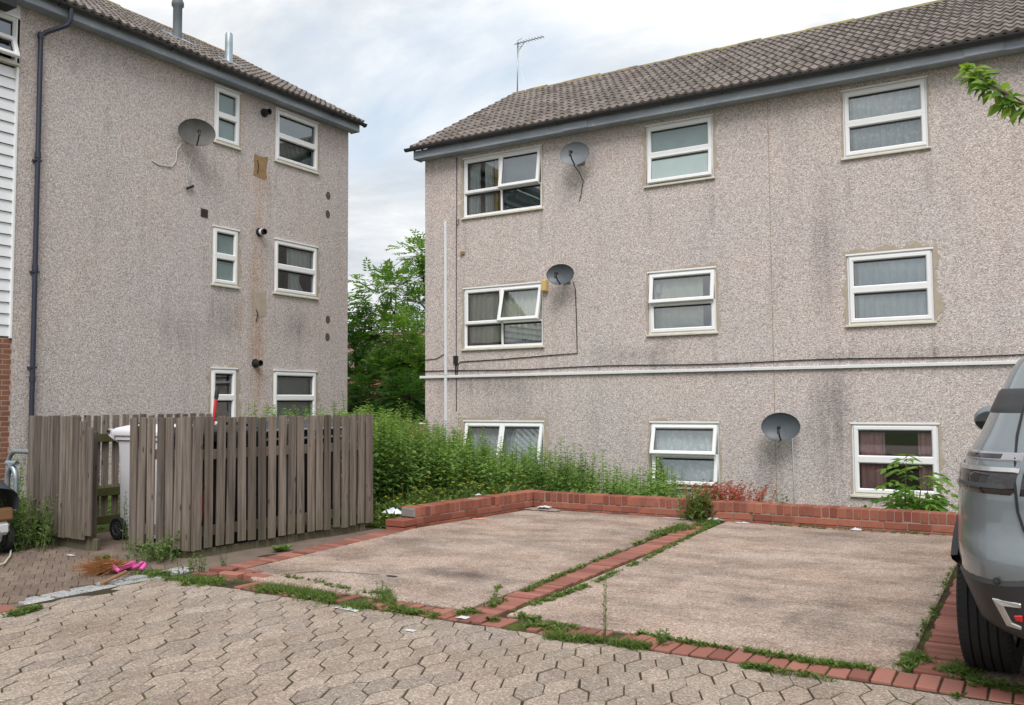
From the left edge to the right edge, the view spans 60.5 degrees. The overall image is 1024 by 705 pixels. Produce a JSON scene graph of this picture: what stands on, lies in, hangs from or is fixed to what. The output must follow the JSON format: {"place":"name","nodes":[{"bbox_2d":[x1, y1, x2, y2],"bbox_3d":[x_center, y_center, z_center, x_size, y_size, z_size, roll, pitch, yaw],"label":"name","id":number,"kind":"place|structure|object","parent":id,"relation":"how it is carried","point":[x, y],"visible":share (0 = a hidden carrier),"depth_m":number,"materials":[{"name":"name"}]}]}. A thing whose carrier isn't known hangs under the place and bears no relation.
{"place":"outdoors","nodes":[
{"label":"outdoors","id":0,"kind":"place"},
{"bbox_2d":[0,543,178,604],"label":"block paving","id":1,"kind":"structure","parent":0,"point":[27,572],"depth_m":7.15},
{"bbox_2d":[0,481,19,551],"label":"mobility scooter","id":2,"kind":"object","parent":1,"relation":"on","point":[6,515],"visible":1,"depth_m":8.08,"materials":[{"name":"black plastic"}]},
{"bbox_2d":[4,460,19,531],"bbox_3d":[-4.973,1.503,8.722,0.199,0.856,0.052,-2,-4,31],"label":"cycle stand","id":3,"kind":"object","parent":1,"relation":"on","point":[11,468],"visible":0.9,"depth_m":8.71,"materials":[{"name":"metal"}]},
{"bbox_2d":[0,490,58,551],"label":"weed plant","id":4,"kind":"object","parent":1,"relation":"on","point":[35,536],"visible":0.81,"depth_m":8.34,"materials":[{"name":"green plant"}]},
{"bbox_2d":[61,547,132,585],"bbox_3d":[-3.239,1.681,7.002,0.716,0.228,0.579,-2,-4,31],"label":"broom","id":5,"kind":"object","parent":1,"relation":"on","point":[101,566],"visible":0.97,"depth_m":7.01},
{"bbox_2d":[112,559,146,572],"bbox_3d":[-3.144,1.738,7.139,0.435,0.106,0.234,-2,-4,31],"label":"pink bag","id":6,"kind":"object","parent":1,"relation":"on","point":[141,565],"visible":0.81,"depth_m":7.14,"materials":[{"name":"plastic"}]},
{"bbox_2d":[10,483,397,542],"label":"ground","id":7,"kind":"structure","parent":0,"point":[107,526],"depth_m":10.30,"materials":[{"name":"soil"}]},
{"bbox_2d":[0,605,16,612],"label":"red block edging","id":8,"kind":"object","parent":7,"relation":"on","point":[4,608],"visible":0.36,"depth_m":5.86,"materials":[{"name":"brick"}]},
{"bbox_2d":[1,458,27,517],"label":"weed plant","id":9,"kind":"object","parent":7,"relation":"on","point":[21,490],"visible":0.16,"depth_m":10.64,"materials":[{"name":"green plant"}]},
{"bbox_2d":[5,449,27,471],"bbox_3d":[-5.198,1.539,9.755,1.487,0.906,0.052,-2,-4,31],"label":"cycle stand","id":10,"kind":"object","parent":7,"relation":"on","point":[15,451],"visible":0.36,"depth_m":10.05,"materials":[{"name":"metal"}]},
{"bbox_2d":[18,566,192,604],"bbox_3d":[-3.034,1.784,6.705,0.265,0.066,1.459,-2,-4,31],"label":"sett edging","id":11,"kind":"object","parent":7,"relation":"on","point":[89,588],"visible":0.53,"depth_m":6.57,"materials":[{"name":"grey stone"}]},
{"bbox_2d":[0,0,366,497],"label":"apartment building","id":12,"kind":"structure","parent":7,"relation":"on","point":[134,279],"depth_m":14.93,"materials":[{"name":"concrete"}]},
{"bbox_2d":[0,10,20,66],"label":"window","id":13,"kind":"structure","parent":12,"relation":"in","point":[7,17],"depth_m":12.90,"materials":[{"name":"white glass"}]},
{"bbox_2d":[178,119,215,145],"bbox_3d":[-5.539,-3.862,15.419,0.523,0.482,0.406,-1,-3,9],"label":"satellite dish","id":14,"kind":"object","parent":12,"relation":"attached to","point":[197,132],"visible":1,"depth_m":15.45,"materials":[{"name":"grey metal"}]},
{"bbox_2d":[210,367,237,424],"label":"window","id":15,"kind":"structure","parent":12,"relation":"in","point":[225,371],"depth_m":16.13,"materials":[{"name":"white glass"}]},
{"bbox_2d":[210,224,239,288],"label":"window","id":16,"kind":"structure","parent":12,"relation":"in","point":[225,239],"depth_m":16.23,"materials":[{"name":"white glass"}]},
{"bbox_2d":[213,83,241,150],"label":"window","id":17,"kind":"structure","parent":12,"relation":"in","point":[227,101],"depth_m":16.38,"materials":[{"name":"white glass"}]},
{"bbox_2d":[277,377,309,418],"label":"curtain","id":18,"kind":"object","parent":12,"relation":"attached to","point":[291,385],"visible":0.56,"depth_m":17.75,"materials":[{"name":"grey fabric"}]},
{"bbox_2d":[279,117,310,165],"bbox_3d":[-4.502,-4.284,17.983,0.018,0.928,1.100,-2,-4,31],"label":"curtain","id":19,"kind":"object","parent":12,"relation":"attached to","point":[291,151],"visible":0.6,"depth_m":18.05,"materials":[{"name":"grey fabric"}]},
{"bbox_2d":[288,273,301,290],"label":"curtain","id":20,"kind":"object","parent":12,"relation":"attached to","point":[293,281],"visible":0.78,"depth_m":17.86,"materials":[{"name":"fabric"}]},
{"bbox_2d":[273,369,317,415],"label":"window","id":21,"kind":"structure","parent":12,"relation":"in","point":[311,398],"depth_m":17.61,"materials":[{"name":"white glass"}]},
{"bbox_2d":[273,238,318,299],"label":"window","id":22,"kind":"structure","parent":12,"relation":"in","point":[312,272],"depth_m":17.76,"materials":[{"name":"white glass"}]},
{"bbox_2d":[274,107,319,174],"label":"window","id":23,"kind":"structure","parent":12,"relation":"in","point":[313,147],"depth_m":17.90,"materials":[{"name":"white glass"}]},
{"bbox_2d":[287,248,310,268],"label":"curtain","id":24,"kind":"object","parent":12,"relation":"attached to","point":[298,258],"visible":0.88,"depth_m":17.97,"materials":[{"name":"fabric"}]},
{"bbox_2d":[191,566,271,580],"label":"kerb end bricks","id":25,"kind":"object","parent":7,"relation":"on","point":[232,572],"visible":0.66,"depth_m":6.96,"materials":[{"name":"red brick"}]},
{"bbox_2d":[129,414,372,557],"bbox_3d":[-2.515,1.277,8.787,0.804,1.307,2.328,-3,-4,37],"label":"slatted fence","id":26,"kind":"object","parent":7,"relation":"on","point":[181,486],"visible":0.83,"depth_m":8.17,"materials":[{"name":"brown wood"}]},
{"bbox_2d":[229,528,413,569],"bbox_3d":[-1.715,1.869,8.400,0.231,0.076,2.489,-2,-4,27],"label":"brick band","id":27,"kind":"object","parent":7,"relation":"on","point":[270,559],"visible":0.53,"depth_m":8.10,"materials":[{"name":"red brick"}]},
{"bbox_2d":[347,306,396,411],"bbox_3d":[-4.102,0.982,24.283,2.526,4.770,2.521,-2,-4,31],"label":"bush","id":28,"kind":"object","parent":7,"relation":"on","point":[355,357],"visible":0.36,"depth_m":24.14,"materials":[{"name":"green plant"}]},
{"bbox_2d":[347,357,424,426],"bbox_3d":[-3.170,1.674,21.863,3.367,3.099,2.444,-2,-4,31],"label":"bush","id":29,"kind":"object","parent":7,"relation":"on","point":[393,393],"visible":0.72,"depth_m":21.51,"materials":[{"name":"green plant"}]},
{"bbox_2d":[347,330,424,441],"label":"brick house","id":30,"kind":"structure","parent":7,"relation":"on","point":[350,350],"depth_m":47.05,"materials":[{"name":"brick"}]},
{"bbox_2d":[348,257,424,353],"bbox_3d":[-3.866,0.335,25.008,2.822,6.146,2.734,-2,-4,31],"label":"ash tree","id":31,"kind":"object","parent":7,"relation":"on","point":[385,305],"visible":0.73,"depth_m":24.77,"materials":[{"name":"green plant"}]},
{"bbox_2d":[355,301,424,431],"bbox_3d":[-2.728,0.994,22.844,2.441,4.569,2.726,-2,-4,31],"label":"bush","id":32,"kind":"object","parent":7,"relation":"on","point":[407,354],"visible":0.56,"depth_m":22.45,"materials":[{"name":"green plant"}]},
{"bbox_2d":[379,229,424,318],"bbox_3d":[-2.299,-0.177,26.814,3.406,7.358,2.620,0,-3,-5],"label":"ash tree","id":33,"kind":"object","parent":7,"relation":"on","point":[418,261],"visible":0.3,"depth_m":26.63,"materials":[{"name":"green plant"}]},
{"bbox_2d":[385,471,546,516],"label":"buttercups","id":34,"kind":"object","parent":7,"relation":"on","point":[453,482],"visible":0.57,"depth_m":11.36,"materials":[{"name":"green plant"}]},
{"bbox_2d":[244,393,688,508],"bbox_3d":[-0.284,1.771,12.704,5.839,2.376,6.110,-2,-4,31],"label":"nettle bed","id":35,"kind":"object","parent":7,"relation":"on","point":[399,458],"visible":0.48,"depth_m":12.33,"materials":[{"name":"green plant"}]},
{"bbox_2d":[18,481,939,532],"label":"rough grass","id":36,"kind":"structure","parent":7,"relation":"on","point":[437,496],"depth_m":11.20,"materials":[{"name":"green plant"}]},
{"bbox_2d":[383,507,400,513],"bbox_3d":[-1.318,1.755,9.748,0.260,0.077,0.100,-2,-4,31],"label":"plastic bag","id":37,"kind":"object","parent":36,"relation":"on","point":[392,510],"visible":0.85,"depth_m":9.73,"materials":[{"name":"white plastic"}]},
{"bbox_2d":[483,480,511,494],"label":"dock plant","id":38,"kind":"object","parent":7,"relation":"on","point":[502,490],"visible":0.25,"depth_m":11.15,"materials":[{"name":"green plant"}]},
{"bbox_2d":[545,451,573,488],"bbox_3d":[0.799,2.135,13.912,0.640,1.137,0.557,-2,-4,31],"label":"weed plant","id":39,"kind":"object","parent":7,"relation":"on","point":[559,464],"visible":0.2,"depth_m":13.92,"materials":[{"name":"green plant"}]},
{"bbox_2d":[578,453,591,490],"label":"weed plant","id":40,"kind":"object","parent":7,"relation":"on","point":[586,468],"visible":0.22,"depth_m":13.51,"materials":[{"name":"green plant"}]},
{"bbox_2d":[475,525,708,616],"bbox_3d":[0.918,1.804,7.562,0.236,0.078,4.395,-2,-4,30],"label":"brick band","id":41,"kind":"object","parent":7,"relation":"on","point":[520,598],"visible":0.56,"depth_m":6.89,"materials":[{"name":"red brick"}]},
{"bbox_2d":[206,576,1023,704],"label":"brick kerb","id":42,"kind":"structure","parent":7,"relation":"on","point":[926,682],"depth_m":4.55,"materials":[{"name":"red brick"}]},
{"bbox_2d":[369,580,391,600],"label":"weed plant","id":43,"kind":"object","parent":42,"relation":"on","point":[379,591],"visible":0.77,"depth_m":6.03,"materials":[{"name":"green plant"}]},
{"bbox_2d":[600,568,609,641],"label":"weed plant","id":44,"kind":"object","parent":42,"relation":"on","point":[604,632],"visible":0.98,"depth_m":4.97,"materials":[{"name":"green plant"}]},
{"bbox_2d":[655,628,672,645],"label":"weed plant","id":45,"kind":"object","parent":42,"relation":"on","point":[659,640],"visible":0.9,"depth_m":4.86,"materials":[{"name":"green plant"}]},
{"bbox_2d":[641,458,666,495],"bbox_3d":[2.156,2.177,13.325,0.553,1.177,0.351,-2,-4,31],"label":"weed plant","id":46,"kind":"object","parent":7,"relation":"on","point":[660,463],"visible":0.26,"depth_m":13.29,"materials":[{"name":"green plant"}]},
{"bbox_2d":[385,489,957,535],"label":"brick wall","id":47,"kind":"structure","parent":7,"relation":"on","point":[809,515],"depth_m":9.77,"materials":[{"name":"red brick"}]},
{"bbox_2d":[404,0,1023,512],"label":"apartment building","id":48,"kind":"structure","parent":7,"relation":"on","point":[756,192],"depth_m":14.21,"materials":[{"name":"concrete"}]},
{"bbox_2d":[444,222,447,447],"bbox_3d":[-1.287,0.181,17.081,0.057,5.500,0.048,-2,-4,31],"label":"cable trunking","id":49,"kind":"object","parent":48,"relation":"attached to","point":[445,332],"visible":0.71,"depth_m":17.09,"materials":[{"name":"white plastic"}]},
{"bbox_2d":[456,157,458,410],"bbox_3d":[-1.055,-1.350,17.035,0.092,4.950,0.022,-2,-4,31],"label":"wall cable","id":50,"kind":"object","parent":48,"relation":"attached to","point":[456,278],"depth_m":17.06,"materials":[{"name":"plastic"}]},
{"bbox_2d":[469,163,480,213],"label":"curtain","id":51,"kind":"object","parent":48,"relation":"attached to","point":[474,184],"visible":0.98,"depth_m":17.10,"materials":[{"name":"fabric"}]},
{"bbox_2d":[485,161,493,211],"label":"curtain","id":52,"kind":"object","parent":48,"relation":"attached to","point":[489,182],"visible":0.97,"depth_m":16.93,"materials":[{"name":"fabric"}]},
{"bbox_2d":[494,160,500,210],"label":"curtain","id":53,"kind":"object","parent":48,"relation":"attached to","point":[497,201],"visible":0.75,"depth_m":16.84,"materials":[{"name":"yellow fabric"}]},
{"bbox_2d":[461,144,543,219],"bbox_3d":[-0.210,-3.207,16.630,1.815,1.215,0.175,-2,-4,31],"label":"window","id":54,"kind":"structure","parent":48,"relation":"in","point":[500,156],"depth_m":16.63,"materials":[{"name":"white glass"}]},
{"bbox_2d":[505,153,540,208],"bbox_3d":[0.219,-3.215,16.542,0.820,1.048,0.019,-2,-4,31],"label":"window pane","id":55,"kind":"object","parent":54,"relation":"attached to","point":[520,168],"visible":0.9,"depth_m":16.56,"materials":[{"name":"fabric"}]},
{"bbox_2d":[461,281,544,350],"bbox_3d":[-0.210,-0.670,16.456,1.815,1.220,0.242,-2,-4,31],"label":"window","id":56,"kind":"structure","parent":48,"relation":"in","point":[501,320],"depth_m":16.48,"materials":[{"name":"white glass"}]},
{"bbox_2d":[463,420,543,481],"bbox_3d":[-0.218,1.869,16.271,1.815,1.220,0.336,-2,-4,31],"label":"window","id":57,"kind":"structure","parent":48,"relation":"in","point":[502,425],"depth_m":16.30,"materials":[{"name":"white plastic"}]},
{"bbox_2d":[470,290,541,342],"bbox_3d":[-0.117,-0.694,16.628,1.620,0.988,0.111,-2,-4,31],"label":"curtain","id":58,"kind":"object","parent":48,"relation":"attached to","point":[486,306],"visible":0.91,"depth_m":16.63,"materials":[{"name":"beige fabric"}]},
{"bbox_2d":[470,428,542,469],"bbox_3d":[-0.096,1.887,16.469,1.640,1.058,0.098,-2,-4,31],"label":"curtain","id":59,"kind":"object","parent":48,"relation":"attached to","point":[521,437],"visible":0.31,"depth_m":16.41,"materials":[{"name":"fabric"}]},
{"bbox_2d":[457,282,577,373],"bbox_3d":[0.017,-0.417,16.267,2.596,1.586,0.151,-2,-4,31],"label":"wall cable","id":60,"kind":"object","parent":48,"relation":"attached to","point":[534,356],"depth_m":15.96,"materials":[{"name":"plastic"}]},
{"bbox_2d":[514,35,544,91],"bbox_3d":[0.405,-6.620,20.572,0.895,1.657,0.253,-3,-4,41],"label":"tv aerial","id":61,"kind":"object","parent":48,"relation":"attached to","point":[518,43],"visible":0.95,"depth_m":20.78,"materials":[{"name":"metal"}]},
{"bbox_2d":[541,280,547,291],"bbox_3d":[0.591,-1.212,15.996,0.110,0.215,0.104,-2,-4,31],"label":"alarm box","id":62,"kind":"object","parent":48,"relation":"attached to","point":[544,285],"visible":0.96,"depth_m":15.95,"materials":[{"name":"plastic"}]},
{"bbox_2d":[546,264,573,284],"bbox_3d":[0.878,-1.382,15.608,0.457,0.372,0.429,1,-3,-21],"label":"satellite dish","id":63,"kind":"object","parent":48,"relation":"attached to","point":[559,274],"visible":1,"depth_m":15.61,"materials":[{"name":"grey metal"}]},
{"bbox_2d":[560,142,588,165],"bbox_3d":[1.133,-3.510,15.561,0.463,0.422,0.440,1,-4,-22],"label":"satellite dish","id":64,"kind":"object","parent":48,"relation":"attached to","point":[574,153],"visible":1,"depth_m":15.57,"materials":[{"name":"grey metal"}]},
{"bbox_2d":[654,276,703,328],"bbox_3d":[2.816,-0.818,14.864,0.870,0.938,0.045,-2,-4,31],"label":"curtain","id":65,"kind":"object","parent":48,"relation":"attached to","point":[688,316],"visible":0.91,"depth_m":14.85,"materials":[{"name":"beige fabric"}]},
{"bbox_2d":[644,114,715,188],"bbox_3d":[2.822,-3.388,14.848,1.255,1.096,0.124,-2,-4,31],"label":"window","id":66,"kind":"structure","parent":48,"relation":"in","point":[680,151],"depth_m":14.83,"materials":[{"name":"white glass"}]},
{"bbox_2d":[646,266,718,336],"bbox_3d":[2.831,-0.843,14.692,1.255,1.116,0.151,-2,-4,31],"label":"window","id":67,"kind":"structure","parent":48,"relation":"in","point":[710,271],"depth_m":14.67,"materials":[{"name":"white plastic"}]},
{"bbox_2d":[649,421,719,490],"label":"window","id":68,"kind":"structure","parent":48,"relation":"in","point":[713,426],"depth_m":14.46,"materials":[{"name":"white plastic"}]},
{"bbox_2d":[656,430,716,481],"bbox_3d":[2.922,1.714,14.665,1.080,0.958,0.098,-2,-4,31],"label":"curtain","id":69,"kind":"object","parent":48,"relation":"attached to","point":[691,470],"visible":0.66,"depth_m":14.66,"materials":[{"name":"fabric"}]},
{"bbox_2d":[420,360,1017,378],"bbox_3d":[4.913,0.219,13.358,15.700,0.054,0.048,-2,-4,31],"label":"cable trunking","id":70,"kind":"object","parent":48,"relation":"attached to","point":[766,368],"visible":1,"depth_m":14.04,"materials":[{"name":"white plastic"}]},
{"bbox_2d":[425,354,1023,371],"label":"wall cable","id":71,"kind":"object","parent":48,"relation":"attached to","point":[744,362],"depth_m":14.00,"materials":[{"name":"black plastic"}]},
{"bbox_2d":[761,413,799,440],"bbox_3d":[4.149,1.139,13.495,0.470,0.431,0.454,1,-4,-23],"label":"satellite dish","id":72,"kind":"object","parent":48,"relation":"attached to","point":[780,426],"visible":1,"depth_m":13.51,"materials":[{"name":"grey metal"}]},
{"bbox_2d":[859,432,885,487],"bbox_3d":[5.386,1.618,13.176,0.399,0.908,0.092,-3,-4,34],"label":"curtain","id":73,"kind":"object","parent":48,"relation":"attached to","point":[871,443],"visible":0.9,"depth_m":13.17,"materials":[{"name":"pink fabric"}]},
{"bbox_2d":[849,88,920,150],"bbox_3d":[5.649,-3.475,13.289,1.050,0.888,0.098,-2,-4,31],"label":"curtain","id":74,"kind":"object","parent":48,"relation":"attached to","point":[886,134],"visible":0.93,"depth_m":13.29,"materials":[{"name":"fabric"}]},
{"bbox_2d":[841,75,930,160],"bbox_3d":[5.588,-3.500,13.195,1.255,1.096,0.120,-2,-4,31],"label":"window","id":75,"kind":"structure","parent":48,"relation":"in","point":[922,113],"depth_m":13.17,"materials":[{"name":"white plastic"}]},
{"bbox_2d":[854,258,926,317],"bbox_3d":[5.665,-0.935,13.145,1.050,0.938,0.111,-2,-4,31],"label":"curtain","id":76,"kind":"object","parent":48,"relation":"attached to","point":[894,304],"visible":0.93,"depth_m":13.14,"materials":[{"name":"fabric"}]},
{"bbox_2d":[845,247,936,327],"bbox_3d":[5.605,-0.954,13.050,1.255,1.116,0.120,-2,-4,31],"label":"window","id":77,"kind":"structure","parent":48,"relation":"in","point":[927,252],"depth_m":13.02,"materials":[{"name":"white plastic"}]},
{"bbox_2d":[850,422,940,499],"bbox_3d":[5.621,1.586,12.905,1.255,1.116,0.120,-2,-4,31],"label":"window","id":78,"kind":"structure","parent":48,"relation":"in","point":[933,461],"depth_m":12.95,"materials":[{"name":"white plastic"}]},
{"bbox_2d":[918,433,932,490],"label":"curtain","id":79,"kind":"object","parent":48,"relation":"attached to","point":[924,445],"visible":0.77,"depth_m":12.80,"materials":[{"name":"pink fabric"}]},
{"bbox_2d":[681,479,779,501],"bbox_3d":[2.551,1.717,10.339,1.114,0.419,0.768,-2,-4,31],"label":"red weed","id":80,"kind":"object","parent":7,"relation":"on","point":[724,494],"visible":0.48,"depth_m":10.30,"materials":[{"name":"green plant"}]},
{"bbox_2d":[870,454,957,511],"bbox_3d":[4.454,1.534,9.715,1.010,0.852,0.860,-2,-4,31],"label":"ash sapling","id":81,"kind":"object","parent":7,"relation":"on","point":[935,504],"visible":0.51,"depth_m":9.65,"materials":[{"name":"green plant"}]},
{"bbox_2d":[911,565,965,680],"bbox_3d":[3.326,1.721,6.381,0.243,0.081,4.848,-2,-4,31],"label":"brick band","id":82,"kind":"object","parent":7,"relation":"on","point":[943,641],"visible":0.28,"depth_m":4.89,"materials":[{"name":"red brick"}]},
{"bbox_2d":[952,62,1023,124],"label":"cherry tree","id":83,"kind":"object","parent":7,"relation":"on","point":[977,79],"visible":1,"depth_m":4.87,"materials":[{"name":"green plant"}]},
{"bbox_2d":[30,522,385,576],"bbox_3d":[-3.021,1.898,8.901,2.950,0.037,2.750,-2,-4,31],"label":"trodden apron","id":84,"kind":"object","parent":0,"point":[108,541],"visible":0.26,"depth_m":8.21,"materials":[{"name":"concrete"}]},
{"bbox_2d":[26,415,99,550],"bbox_3d":[-4.327,1.263,8.523,1.057,1.306,0.146,-2,-4,31],"label":"slatted fence","id":85,"kind":"object","parent":84,"relation":"on","point":[63,457],"visible":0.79,"depth_m":8.42,"materials":[{"name":"brown wood"}]},
{"bbox_2d":[120,492,129,550],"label":"weed plant","id":86,"kind":"object","parent":84,"relation":"on","point":[125,524],"visible":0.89,"depth_m":8.22,"materials":[{"name":"green plant"}]},
{"bbox_2d":[106,424,175,539],"bbox_3d":[-3.664,1.319,9.054,0.897,1.151,0.660,-2,-4,31],"label":"wheelie bin","id":87,"kind":"object","parent":84,"relation":"on","point":[120,436],"visible":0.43,"depth_m":8.88,"materials":[{"name":"white plastic"}]},
{"bbox_2d":[72,413,211,524],"bbox_3d":[-4.194,1.337,9.804,0.135,1.302,2.180,-2,-4,31],"label":"slatted fence","id":88,"kind":"object","parent":84,"relation":"on","point":[104,491],"visible":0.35,"depth_m":9.54,"materials":[{"name":"brown wood"}]},
{"bbox_2d":[125,534,174,563],"bbox_3d":[-3.137,1.710,7.667,0.420,0.221,0.574,0,-3,-15],"label":"weed plant","id":89,"kind":"object","parent":84,"relation":"on","point":[151,553],"visible":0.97,"depth_m":7.60,"materials":[{"name":"green plant"}]},
{"bbox_2d":[159,529,180,558],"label":"weed plant","id":90,"kind":"object","parent":84,"relation":"on","point":[176,555],"visible":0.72,"depth_m":7.77,"materials":[{"name":"green plant"}]},
{"bbox_2d":[175,550,206,574],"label":"weed plant","id":91,"kind":"object","parent":84,"relation":"on","point":[191,568],"visible":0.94,"depth_m":7.02,"materials":[{"name":"green plant"}]},
{"bbox_2d":[201,387,218,548],"bbox_3d":[-2.797,1.085,8.000,0.254,1.540,0.128,1,-4,-28],"label":"garden fork","id":92,"kind":"object","parent":84,"relation":"on","point":[216,395],"visible":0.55,"depth_m":8.09,"materials":[{"name":"red plastic"}]},
{"bbox_2d":[173,425,257,546],"bbox_3d":[-2.867,1.278,8.437,0.883,1.151,0.642,-3,-4,37],"label":"wheelie bin","id":93,"kind":"object","parent":84,"relation":"on","point":[214,479],"visible":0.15,"depth_m":8.26,"materials":[{"name":"black plastic"}]},
{"bbox_2d":[216,420,341,538],"bbox_3d":[-2.489,1.304,9.232,0.904,1.170,1.130,-2,-4,31],"label":"bin container","id":94,"kind":"object","parent":84,"relation":"on","point":[305,460],"visible":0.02,"depth_m":8.87,"materials":[{"name":"black plastic"}]},
{"bbox_2d":[271,544,293,551],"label":"weed plant","id":95,"kind":"object","parent":84,"relation":"on","point":[283,547],"visible":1,"depth_m":8.10,"materials":[{"name":"green plant"}]},
{"bbox_2d":[226,417,365,520],"bbox_3d":[-2.616,1.369,10.115,2.384,1.253,0.124,-2,-4,31],"label":"slatted fence","id":96,"kind":"object","parent":84,"relation":"on","point":[277,418],"visible":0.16,"depth_m":9.74,"materials":[{"name":"brown wood"}]},
{"bbox_2d":[247,509,698,609],"bbox_3d":[-0.129,1.861,8.485,2.520,0.072,4.900,-2,-4,31],"label":"parking bay","id":97,"kind":"object","parent":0,"point":[458,565],"visible":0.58,"depth_m":7.68,"materials":[{"name":"concrete"}]},
{"bbox_2d":[525,507,560,510],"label":"leaf litter","id":98,"kind":"object","parent":97,"relation":"on","point":[542,508],"visible":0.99,"depth_m":10.89,"materials":[{"name":"beige paper"}]},
{"bbox_2d":[675,483,721,521],"bbox_3d":[2.126,1.700,9.943,0.546,0.433,0.431,3,-4,-43],"label":"weed plant","id":99,"kind":"object","parent":97,"relation":"on","point":[700,501],"visible":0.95,"depth_m":9.90,"materials":[{"name":"green plant"}]},
{"bbox_2d":[0,578,1012,704],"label":"road","id":100,"kind":"structure","parent":0,"point":[210,641],"depth_m":4.56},
{"bbox_2d":[1,516,1023,698],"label":"joint grass","id":101,"kind":"structure","parent":100,"relation":"on","point":[911,661],"depth_m":5.60,"materials":[{"name":"green plant"}]},
{"bbox_2d":[109,0,935,331],"label":"sky","id":102,"kind":"structure","parent":0,"point":[411,70],"materials":[{"name":"white"}]},
{"bbox_2d":[507,521,956,671],"bbox_3d":[2.180,1.767,7.103,2.425,0.072,4.900,-2,-4,31],"label":"parking bay","id":103,"kind":"object","parent":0,"point":[867,597],"visible":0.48,"depth_m":6.14,"materials":[{"name":"concrete"}]},
{"bbox_2d":[970,657,1023,687],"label":"parking bay","id":104,"kind":"object","parent":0,"point":[1017,678],"visible":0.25,"depth_m":4.26,"materials":[{"name":"concrete"}]},
{"bbox_2d":[951,356,1023,673],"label":"parked car","id":105,"kind":"object","parent":104,"relation":"on","point":[987,551],"visible":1,"depth_m":3.88,"materials":[{"name":"grey paint"}]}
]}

